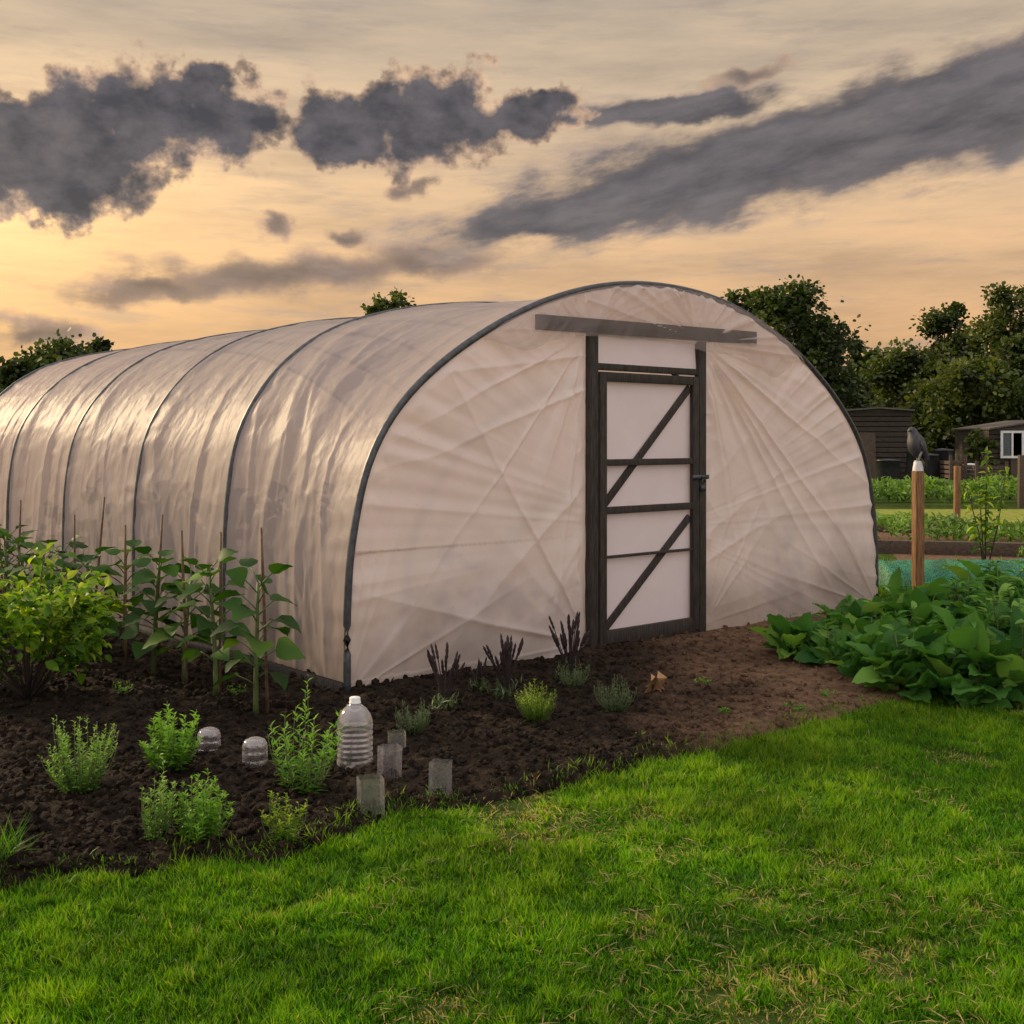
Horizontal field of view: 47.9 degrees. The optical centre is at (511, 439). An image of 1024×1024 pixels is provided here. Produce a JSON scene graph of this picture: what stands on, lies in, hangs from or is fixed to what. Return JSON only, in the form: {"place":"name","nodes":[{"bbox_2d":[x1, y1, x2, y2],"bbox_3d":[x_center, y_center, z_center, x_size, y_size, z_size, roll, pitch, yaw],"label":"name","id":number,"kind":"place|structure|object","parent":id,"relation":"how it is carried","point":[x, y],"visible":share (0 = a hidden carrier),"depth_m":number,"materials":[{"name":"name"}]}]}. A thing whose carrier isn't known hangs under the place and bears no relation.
{"place":"outdoors","nodes":[
{"label":"outdoors","id":0,"kind":"place"},
{"bbox_2d":[0,494,1023,1023],"bbox_3d":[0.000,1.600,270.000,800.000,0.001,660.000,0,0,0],"label":"ground","id":1,"kind":"structure","parent":0,"point":[932,502],"depth_m":3.98,"materials":[{"name":"green plant"}]},
{"bbox_2d":[0,352,48,392],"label":"tree","id":2,"kind":"object","parent":1,"relation":"on","point":[10,374],"visible":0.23,"depth_m":43.59,"materials":[{"name":"green plant"}]},
{"bbox_2d":[10,327,101,376],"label":"tree","id":3,"kind":"object","parent":1,"relation":"on","point":[59,348],"visible":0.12,"depth_m":45.48,"materials":[{"name":"green plant"}]},
{"bbox_2d":[80,333,114,353],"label":"tree","id":4,"kind":"object","parent":1,"relation":"on","point":[96,344],"visible":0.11,"depth_m":49.59,"materials":[{"name":"green plant"}]},
{"bbox_2d":[360,288,416,314],"bbox_3d":[-3.886,-1.738,37.895,2.254,6.717,2.318,0,0,0],"label":"tree","id":5,"kind":"object","parent":1,"relation":"on","point":[380,304],"visible":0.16,"depth_m":37.63,"materials":[{"name":"green plant"}]},
{"bbox_2d":[0,281,878,691],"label":"polytunnel","id":6,"kind":"structure","parent":1,"relation":"on","point":[406,489],"depth_m":8.72,"materials":[{"name":"white plastic"}]},
{"bbox_2d":[598,372,708,644],"bbox_3d":[1.122,0.510,8.989,1.246,2.040,0.095,0,0,-41],"label":"door","id":7,"kind":"structure","parent":6,"relation":"in","point":[648,424],"depth_m":8.97,"materials":[{"name":"white plastic"}]},
{"bbox_2d":[0,589,913,890],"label":"soil bed","id":8,"kind":"object","parent":1,"relation":"on","point":[594,717],"visible":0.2,"depth_m":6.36,"materials":[{"name":"brown soil"}]},
{"bbox_2d":[0,524,28,612],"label":"sunflower plant","id":9,"kind":"object","parent":8,"relation":"on","point":[2,556],"visible":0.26,"depth_m":10.17,"materials":[{"name":"green plant"}]},
{"bbox_2d":[0,530,37,635],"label":"sunflower plant","id":10,"kind":"object","parent":8,"relation":"on","point":[6,568],"visible":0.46,"depth_m":9.01,"materials":[{"name":"green plant"}]},
{"bbox_2d":[0,809,51,870],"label":"grass tuft","id":11,"kind":"object","parent":8,"relation":"on","point":[8,850],"visible":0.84,"depth_m":4.25,"materials":[{"name":"green plant"}]},
{"bbox_2d":[0,528,54,600],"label":"sunflower plant","id":12,"kind":"object","parent":8,"relation":"on","point":[40,545],"visible":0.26,"depth_m":9.41,"materials":[{"name":"green plant"}]},
{"bbox_2d":[7,539,67,615],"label":"sunflower plant","id":13,"kind":"object","parent":8,"relation":"on","point":[60,562],"visible":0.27,"depth_m":8.59,"materials":[{"name":"green plant"}]},
{"bbox_2d":[29,535,91,609],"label":"sunflower plant","id":14,"kind":"object","parent":8,"relation":"on","point":[79,556],"visible":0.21,"depth_m":9.09,"materials":[{"name":"green plant"}]},
{"bbox_2d":[0,542,133,699],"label":"leafy bush","id":15,"kind":"object","parent":8,"relation":"on","point":[67,619],"visible":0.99,"depth_m":6.84,"materials":[{"name":"green plant"}]},
{"bbox_2d":[32,551,105,660],"bbox_3d":[-3.103,1.182,8.106,0.526,0.786,0.571,0,0,0],"label":"sunflower plant","id":16,"kind":"object","parent":8,"relation":"on","point":[86,559],"visible":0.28,"depth_m":8.16,"materials":[{"name":"green plant"}]},
{"bbox_2d":[38,715,118,794],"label":"herb plant","id":17,"kind":"object","parent":8,"relation":"on","point":[88,781],"visible":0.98,"depth_m":5.10,"materials":[{"name":"green plant"}]},
{"bbox_2d":[62,542,127,658],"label":"sunflower plant","id":18,"kind":"object","parent":8,"relation":"on","point":[112,624],"visible":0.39,"depth_m":8.17,"materials":[{"name":"green plant"}]},
{"bbox_2d":[91,497,104,644],"bbox_3d":[-3.078,1.007,8.552,0.112,1.170,0.018,0,0,-16],"label":"garden cane","id":19,"kind":"object","parent":8,"relation":"on","point":[100,543],"visible":0.54,"depth_m":8.55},
{"bbox_2d":[124,525,126,660],"bbox_3d":[-2.719,1.095,8.109,0.019,0.994,0.029,0,0,0],"label":"garden cane","id":20,"kind":"object","parent":8,"relation":"on","point":[125,584],"visible":0.72,"depth_m":8.10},
{"bbox_2d":[97,539,160,650],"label":"sunflower plant","id":21,"kind":"object","parent":8,"relation":"on","point":[140,612],"visible":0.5,"depth_m":8.39,"materials":[{"name":"green plant"}]},
{"bbox_2d":[119,546,194,674],"bbox_3d":[-2.339,1.125,7.594,0.543,0.875,0.517,0,0,0],"label":"sunflower plant","id":22,"kind":"object","parent":8,"relation":"on","point":[132,619],"visible":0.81,"depth_m":7.56,"materials":[{"name":"green plant"}]},
{"bbox_2d":[139,756,176,841],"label":"herb plant","id":23,"kind":"object","parent":8,"relation":"on","point":[160,825],"visible":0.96,"depth_m":4.47,"materials":[{"name":"green plant"}]},
{"bbox_2d":[138,704,201,772],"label":"herb plant","id":24,"kind":"object","parent":8,"relation":"on","point":[180,755],"visible":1,"depth_m":5.39,"materials":[{"name":"green plant"}]},
{"bbox_2d":[180,530,187,683],"bbox_3d":[-2.071,1.077,7.288,0.054,1.015,0.018,0,0,-45],"label":"garden cane","id":25,"kind":"object","parent":8,"relation":"on","point":[184,619],"visible":0.77,"depth_m":7.28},
{"bbox_2d":[142,556,228,681],"bbox_3d":[-2.108,1.170,7.474,0.547,0.813,0.535,0,0,0],"label":"sunflower plant","id":26,"kind":"object","parent":8,"relation":"on","point":[170,626],"visible":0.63,"depth_m":7.45,"materials":[{"name":"green plant"}]},
{"bbox_2d":[164,768,233,841],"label":"herb plant","id":27,"kind":"object","parent":8,"relation":"on","point":[206,824],"visible":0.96,"depth_m":4.50,"materials":[{"name":"green plant"}]},
{"bbox_2d":[165,548,253,695],"bbox_3d":[-1.851,1.117,7.072,0.549,0.911,0.523,0,0,0],"label":"sunflower plant","id":28,"kind":"object","parent":8,"relation":"on","point":[199,622],"visible":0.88,"depth_m":7.04,"materials":[{"name":"green plant"}]},
{"bbox_2d":[218,532,221,688],"bbox_3d":[-1.797,1.081,7.102,0.018,1.027,0.037,0,0,-30],"label":"garden cane","id":29,"kind":"object","parent":8,"relation":"on","point":[220,620],"visible":0.62,"depth_m":7.09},
{"bbox_2d":[209,558,305,714],"bbox_3d":[-1.433,1.128,6.524,0.523,0.902,0.496,0,0,-36],"label":"sunflower plant","id":30,"kind":"object","parent":8,"relation":"on","point":[287,648],"visible":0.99,"depth_m":6.51,"materials":[{"name":"green plant"}]},
{"bbox_2d":[260,527,268,713],"bbox_3d":[-1.417,1.058,6.603,0.018,1.116,0.066,0,0,39],"label":"garden cane","id":31,"kind":"object","parent":8,"relation":"on","point":[264,629],"visible":0.71,"depth_m":6.59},
{"bbox_2d":[260,790,308,842],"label":"herb plant","id":32,"kind":"object","parent":8,"relation":"on","point":[279,827],"visible":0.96,"depth_m":4.49,"materials":[{"name":"green plant"}]},
{"bbox_2d":[267,677,346,793],"bbox_3d":[-0.922,1.312,5.117,0.357,0.521,0.353,0,0,0],"label":"herb plant","id":33,"kind":"object","parent":8,"relation":"on","point":[288,764],"visible":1,"depth_m":5.11,"materials":[{"name":"green plant"}]},
{"bbox_2d":[337,696,372,769],"bbox_3d":[-0.748,1.386,5.486,0.170,0.328,0.170,0,0,0],"label":"plastic bottle","id":34,"kind":"object","parent":8,"relation":"on","point":[353,700],"visible":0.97,"depth_m":5.47,"materials":[{"name":"clear plastic"}]},
{"bbox_2d":[394,699,429,734],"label":"herb plant","id":35,"kind":"object","parent":8,"relation":"on","point":[419,727],"visible":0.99,"depth_m":6.08,"materials":[{"name":"green plant"}]},
{"bbox_2d":[427,642,464,709],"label":"lavender plant","id":36,"kind":"object","parent":8,"relation":"on","point":[446,698],"visible":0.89,"depth_m":6.71,"materials":[{"name":"purple plant"}]},
{"bbox_2d":[468,657,488,691],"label":"lavender plant","id":37,"kind":"object","parent":8,"relation":"on","point":[479,679],"visible":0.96,"depth_m":7.08,"materials":[{"name":"green plant"}]},
{"bbox_2d":[483,633,523,699],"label":"lavender plant","id":38,"kind":"object","parent":8,"relation":"on","point":[506,656],"visible":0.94,"depth_m":6.95,"materials":[{"name":"purple plant"}]},
{"bbox_2d":[514,679,556,722],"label":"herb plant","id":39,"kind":"object","parent":8,"relation":"on","point":[532,711],"visible":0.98,"depth_m":6.35,"materials":[{"name":"green plant"}]},
{"bbox_2d":[549,611,593,683],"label":"lavender plant","id":40,"kind":"object","parent":8,"relation":"on","point":[573,650],"visible":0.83,"depth_m":7.36,"materials":[{"name":"purple plant"}]},
{"bbox_2d":[558,658,589,686],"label":"herb plant","id":41,"kind":"object","parent":8,"relation":"on","point":[569,677],"visible":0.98,"depth_m":7.26,"materials":[{"name":"green plant"}]},
{"bbox_2d":[593,674,636,712],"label":"herb plant","id":42,"kind":"object","parent":8,"relation":"on","point":[613,704],"visible":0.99,"depth_m":6.61,"materials":[{"name":"green plant"}]},
{"bbox_2d":[644,671,666,692],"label":"dry leaf","id":43,"kind":"object","parent":8,"relation":"on","point":[657,681],"visible":0.93,"depth_m":7.12,"materials":[{"name":"brown plant"}]},
{"bbox_2d":[747,612,828,661],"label":"comfrey plant","id":44,"kind":"object","parent":8,"relation":"on","point":[784,636],"visible":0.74,"depth_m":8.27,"materials":[{"name":"green plant"}]},
{"bbox_2d":[793,622,863,664],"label":"comfrey plant","id":45,"kind":"object","parent":8,"relation":"on","point":[821,648],"visible":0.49,"depth_m":8.07,"materials":[{"name":"green plant"}]},
{"bbox_2d":[811,605,864,632],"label":"comfrey plant","id":46,"kind":"object","parent":8,"relation":"on","point":[823,623],"visible":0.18,"depth_m":8.69,"materials":[{"name":"green plant"}]},
{"bbox_2d":[812,593,883,624],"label":"comfrey plant","id":47,"kind":"object","parent":8,"relation":"on","point":[848,604],"visible":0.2,"depth_m":9.17,"materials":[{"name":"green plant"}]},
{"bbox_2d":[825,628,883,676],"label":"comfrey plant","id":48,"kind":"object","parent":8,"relation":"on","point":[853,665],"visible":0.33,"depth_m":7.68,"materials":[{"name":"green plant"}]},
{"bbox_2d":[824,612,906,633],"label":"comfrey plant","id":49,"kind":"object","parent":8,"relation":"on","point":[850,623],"visible":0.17,"depth_m":8.48,"materials":[{"name":"green plant"}]},
{"bbox_2d":[857,595,898,618],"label":"comfrey plant","id":50,"kind":"object","parent":8,"relation":"on","point":[861,602],"visible":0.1,"depth_m":9.15,"materials":[{"name":"green plant"}]},
{"bbox_2d":[863,586,942,632],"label":"comfrey plant","id":51,"kind":"object","parent":8,"relation":"on","point":[921,607],"visible":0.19,"depth_m":8.07,"materials":[{"name":"green plant"}]},
{"bbox_2d":[843,621,963,702],"bbox_3d":[2.473,1.366,7.247,0.756,0.460,0.652,0,0,27],"label":"comfrey plant","id":52,"kind":"object","parent":8,"relation":"on","point":[896,635],"visible":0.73,"depth_m":7.16,"materials":[{"name":"green plant"}]},
{"bbox_2d":[879,586,943,625],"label":"comfrey plant","id":53,"kind":"object","parent":8,"relation":"on","point":[904,600],"visible":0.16,"depth_m":8.86,"materials":[{"name":"green plant"}]},
{"bbox_2d":[882,567,942,614],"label":"comfrey plant","id":54,"kind":"object","parent":8,"relation":"on","point":[894,585],"visible":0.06,"depth_m":9.65,"materials":[{"name":"green plant"}]},
{"bbox_2d":[908,605,967,636],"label":"comfrey plant","id":55,"kind":"object","parent":8,"relation":"on","point":[947,619],"visible":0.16,"depth_m":7.71,"materials":[{"name":"green plant"}]},
{"bbox_2d":[876,627,1012,710],"bbox_3d":[2.650,1.394,7.061,0.714,0.441,0.637,0,0,-11],"label":"comfrey plant","id":56,"kind":"object","parent":8,"relation":"on","point":[937,675],"visible":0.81,"depth_m":6.98,"materials":[{"name":"green plant"}]},
{"bbox_2d":[918,576,985,608],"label":"comfrey plant","id":57,"kind":"object","parent":8,"relation":"on","point":[934,586],"visible":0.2,"depth_m":9.24,"materials":[{"name":"green plant"}]},
{"bbox_2d":[940,575,999,622],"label":"comfrey plant","id":58,"kind":"object","parent":8,"relation":"on","point":[968,600],"visible":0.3,"depth_m":8.50,"materials":[{"name":"green plant"}]},
{"bbox_2d":[942,559,1008,591],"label":"comfrey plant","id":59,"kind":"object","parent":8,"relation":"on","point":[973,568],"visible":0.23,"depth_m":9.88,"materials":[{"name":"green plant"}]},
{"bbox_2d":[934,605,1023,710],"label":"comfrey plant","id":60,"kind":"object","parent":8,"relation":"on","point":[969,638],"visible":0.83,"depth_m":6.91,"materials":[{"name":"green plant"}]},
{"bbox_2d":[956,586,1023,637],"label":"comfrey plant","id":61,"kind":"object","parent":8,"relation":"on","point":[1000,619],"visible":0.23,"depth_m":7.67,"materials":[{"name":"green plant"}]},
{"bbox_2d":[957,598,1023,695],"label":"comfrey plant","id":62,"kind":"object","parent":8,"relation":"on","point":[1006,651],"visible":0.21,"depth_m":7.07,"materials":[{"name":"green plant"}]},
{"bbox_2d":[972,570,1023,595],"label":"comfrey plant","id":63,"kind":"object","parent":8,"relation":"on","point":[998,583],"visible":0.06,"depth_m":9.08,"materials":[{"name":"green plant"}]},
{"bbox_2d":[981,576,1023,611],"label":"cabbage","id":64,"kind":"object","parent":8,"relation":"on","point":[1008,592],"visible":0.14,"depth_m":8.43,"materials":[{"name":"green plant"}]},
{"bbox_2d":[341,781,1023,1023],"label":"dry clippings","id":65,"kind":"object","parent":1,"relation":"on","point":[736,980],"visible":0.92,"depth_m":3.65,"materials":[{"name":"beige plant"}]},
{"bbox_2d":[720,287,760,318],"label":"tree","id":66,"kind":"object","parent":1,"relation":"on","point":[733,297],"visible":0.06,"depth_m":41.87,"materials":[{"name":"green plant"}]},
{"bbox_2d":[743,274,870,404],"bbox_3d":[9.914,-2.058,39.965,4.734,7.335,5.459,0,0,0],"label":"tree","id":67,"kind":"object","parent":1,"relation":"on","point":[791,313],"visible":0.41,"depth_m":38.99,"materials":[{"name":"green plant"}]},
{"bbox_2d":[796,314,864,408],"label":"tree","id":68,"kind":"object","parent":1,"relation":"on","point":[855,401],"visible":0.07,"depth_m":43.65,"materials":[{"name":"green plant"}]},
{"bbox_2d":[842,338,873,406],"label":"conifer tree","id":69,"kind":"object","parent":1,"relation":"on","point":[856,357],"visible":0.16,"depth_m":59.76,"materials":[{"name":"green plant"}]},
{"bbox_2d":[846,407,914,479],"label":"garden shed","id":70,"kind":"structure","parent":1,"relation":"on","point":[882,431],"depth_m":37.98,"materials":[{"name":"wood"}]},
{"bbox_2d":[858,432,875,479],"bbox_3d":[11.594,0.650,37.940,0.750,1.800,0.040,0,0,0],"label":"door","id":71,"kind":"structure","parent":70,"relation":"in","point":[868,439],"depth_m":37.92,"materials":[{"name":"brown wood"}]},
{"bbox_2d":[874,459,901,490],"bbox_3d":[11.424,1.085,35.000,0.824,1.030,0.824,0,0,0],"label":"barrel","id":72,"kind":"object","parent":1,"relation":"on","point":[888,467],"visible":0.66,"depth_m":34.69,"materials":[{"name":"black plastic"}]},
{"bbox_2d":[862,346,923,407],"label":"tree","id":73,"kind":"object","parent":1,"relation":"on","point":[870,353],"visible":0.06,"depth_m":61.91,"materials":[{"name":"green plant"}]},
{"bbox_2d":[839,337,970,427],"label":"tree","id":74,"kind":"object","parent":1,"relation":"on","point":[899,368],"visible":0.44,"depth_m":54.45,"materials":[{"name":"green plant"}]},
{"bbox_2d":[905,451,916,481],"bbox_3d":[12.944,0.956,37.000,0.618,1.288,0.618,0,0,0],"label":"barrel","id":75,"kind":"object","parent":1,"relation":"on","point":[910,458],"visible":0.23,"depth_m":36.84,"materials":[{"name":"black plastic"}]},
{"bbox_2d":[912,471,923,588],"bbox_3d":[4.138,0.978,11.740,0.098,1.324,0.091,0,0,-11],"label":"wooden post","id":76,"kind":"object","parent":1,"relation":"on","point":[917,528],"visible":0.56,"depth_m":11.70,"materials":[{"name":"brown wood"}]},
{"bbox_2d":[912,461,923,470],"bbox_3d":[4.138,0.264,11.740,0.108,0.104,0.108,0,0,0],"label":"post cap","id":77,"kind":"object","parent":76,"relation":"on","point":[917,465],"visible":1,"depth_m":11.70,"materials":[{"name":"white paint"}]},
{"bbox_2d":[907,427,929,469],"bbox_3d":[4.134,0.083,11.762,0.199,0.436,0.250,0,0,0],"label":"bird","id":78,"kind":"object","parent":77,"relation":"on","point":[917,446],"visible":1,"depth_m":11.72},
{"bbox_2d":[895,378,954,467],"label":"tree","id":79,"kind":"object","parent":1,"relation":"on","point":[912,404],"visible":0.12,"depth_m":47.31,"materials":[{"name":"green plant"}]},
{"bbox_2d":[920,453,939,485],"bbox_3d":[13.000,1.008,36.000,0.742,1.184,0.742,0,0,0],"label":"barrel","id":80,"kind":"object","parent":1,"relation":"on","point":[932,469],"visible":0.34,"depth_m":35.69,"materials":[{"name":"black plastic"}]},
{"bbox_2d":[932,448,954,478],"bbox_3d":[13.656,0.930,36.500,0.742,1.339,0.742,0,0,0],"label":"barrel","id":81,"kind":"object","parent":1,"relation":"on","point":[944,453],"visible":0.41,"depth_m":36.22,"materials":[{"name":"black plastic"}]},
{"bbox_2d":[871,473,1017,503],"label":"vegetable foliage","id":82,"kind":"object","parent":1,"relation":"on","point":[935,486],"visible":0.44,"depth_m":29.35,"materials":[{"name":"green plant"}]},
{"bbox_2d":[899,301,1000,427],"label":"tree","id":83,"kind":"object","parent":1,"relation":"on","point":[944,323],"visible":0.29,"depth_m":51.58,"materials":[{"name":"green plant"}]},
{"bbox_2d":[878,558,1023,590],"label":"crop netting","id":84,"kind":"object","parent":1,"relation":"on","point":[885,568],"visible":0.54,"depth_m":12.40,"materials":[{"name":"teal plastic"}]},
{"bbox_2d":[878,556,1023,597],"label":"rough grass","id":85,"kind":"structure","parent":1,"relation":"on","point":[881,592],"depth_m":12.68,"materials":[{"name":"green plant"}]},
{"bbox_2d":[939,455,966,481],"bbox_3d":[13.535,1.050,35.517,0.536,1.200,1.195,0,0,0],"label":"compost bay","id":86,"kind":"object","parent":1,"relation":"on","point":[949,468],"visible":0.53,"depth_m":34.98,"materials":[{"name":"brown wood"}]},
{"bbox_2d":[900,560,1023,581],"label":"netted crop","id":87,"kind":"object","parent":1,"relation":"on","point":[960,567],"visible":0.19,"depth_m":12.49,"materials":[{"name":"green plant"}]},
{"bbox_2d":[912,350,1023,453],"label":"tree","id":88,"kind":"object","parent":1,"relation":"on","point":[968,381],"visible":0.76,"depth_m":43.59,"materials":[{"name":"green plant"}]},
{"bbox_2d":[920,281,1023,427],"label":"tree","id":89,"kind":"object","parent":1,"relation":"on","point":[992,327],"visible":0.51,"depth_m":47.53,"materials":[{"name":"green plant"}]},
{"bbox_2d":[962,428,999,469],"bbox_3d":[15.385,0.597,37.897,1.052,2.010,1.099,0,0,-27],"label":"tree","id":90,"kind":"object","parent":1,"relation":"on","point":[977,445],"visible":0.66,"depth_m":37.87,"materials":[{"name":"green plant"}]},
{"bbox_2d":[961,462,1007,483],"bbox_3d":[14.345,1.150,35.017,0.978,1.000,1.195,0,0,0],"label":"compost bay","id":91,"kind":"object","parent":1,"relation":"on","point":[975,474],"visible":0.3,"depth_m":34.48,"materials":[{"name":"brown wood"}]},
{"bbox_2d":[962,446,1009,564],"bbox_3d":[5.394,0.835,13.145,0.539,1.535,0.297,0,0,35],"label":"sapling","id":92,"kind":"object","parent":1,"relation":"on","point":[983,526],"visible":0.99,"depth_m":13.13,"materials":[{"name":"green plant"}]},
{"bbox_2d":[951,420,1023,483],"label":"garden shed","id":93,"kind":"structure","parent":1,"relation":"on","point":[1010,441],"depth_m":38.98,"materials":[{"name":"wood"}]},
{"bbox_2d":[1000,431,1023,457],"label":"window","id":94,"kind":"structure","parent":93,"relation":"in","point":[1006,437],"depth_m":38.89,"materials":[{"name":"white paint"}]},
{"bbox_2d":[1010,433,1020,481],"bbox_3d":[17.225,0.650,38.940,0.750,1.800,0.040,0,0,0],"label":"door","id":95,"kind":"structure","parent":93,"relation":"in","point":[1013,461],"depth_m":38.92,"materials":[{"name":"brown wood"}]},
{"bbox_2d":[981,300,1023,419],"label":"tree","id":96,"kind":"object","parent":1,"relation":"on","point":[1017,362],"visible":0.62,"depth_m":45.46,"materials":[{"name":"green plant"}]},
{"bbox_2d":[1017,455,1023,507],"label":"wooden post","id":97,"kind":"object","parent":1,"relation":"on","point":[1020,491],"visible":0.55,"depth_m":27.05,"materials":[{"name":"brown wood"}]},
{"bbox_2d":[0,0,1023,378],"label":"sky","id":98,"kind":"structure","parent":0,"point":[171,170],"materials":[{"name":"orange"}]},
{"bbox_2d":[876,509,1023,522],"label":"grass path","id":99,"kind":"structure","parent":0,"point":[1011,515],"depth_m":24.98,"materials":[{"name":"green plant"}]},
{"bbox_2d":[953,466,960,520],"bbox_3d":[8.091,1.056,20.945,0.110,1.167,0.100,0,0,0],"label":"wooden post","id":100,"kind":"object","parent":99,"relation":"on","point":[957,492],"visible":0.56,"depth_m":20.89,"materials":[{"name":"brown wood"}]},
{"bbox_2d":[877,532,1023,575],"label":"vegetable plot soil","id":101,"kind":"structure","parent":0,"point":[887,536],"depth_m":15.90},
{"bbox_2d":[876,511,1023,542],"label":"vegetable foliage","id":102,"kind":"object","parent":101,"relation":"on","point":[951,524],"visible":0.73,"depth_m":17.18,"materials":[{"name":"green plant"}]},
{"bbox_2d":[877,520,1023,535],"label":"timber edging","id":103,"kind":"object","parent":101,"relation":"on","point":[882,528],"depth_m":19.77,"materials":[{"name":"brown wood"}]},
{"bbox_2d":[878,539,1023,556],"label":"timber edging","id":104,"kind":"object","parent":101,"relation":"on","point":[1007,549],"visible":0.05,"depth_m":15.97,"materials":[{"name":"brown wood"}]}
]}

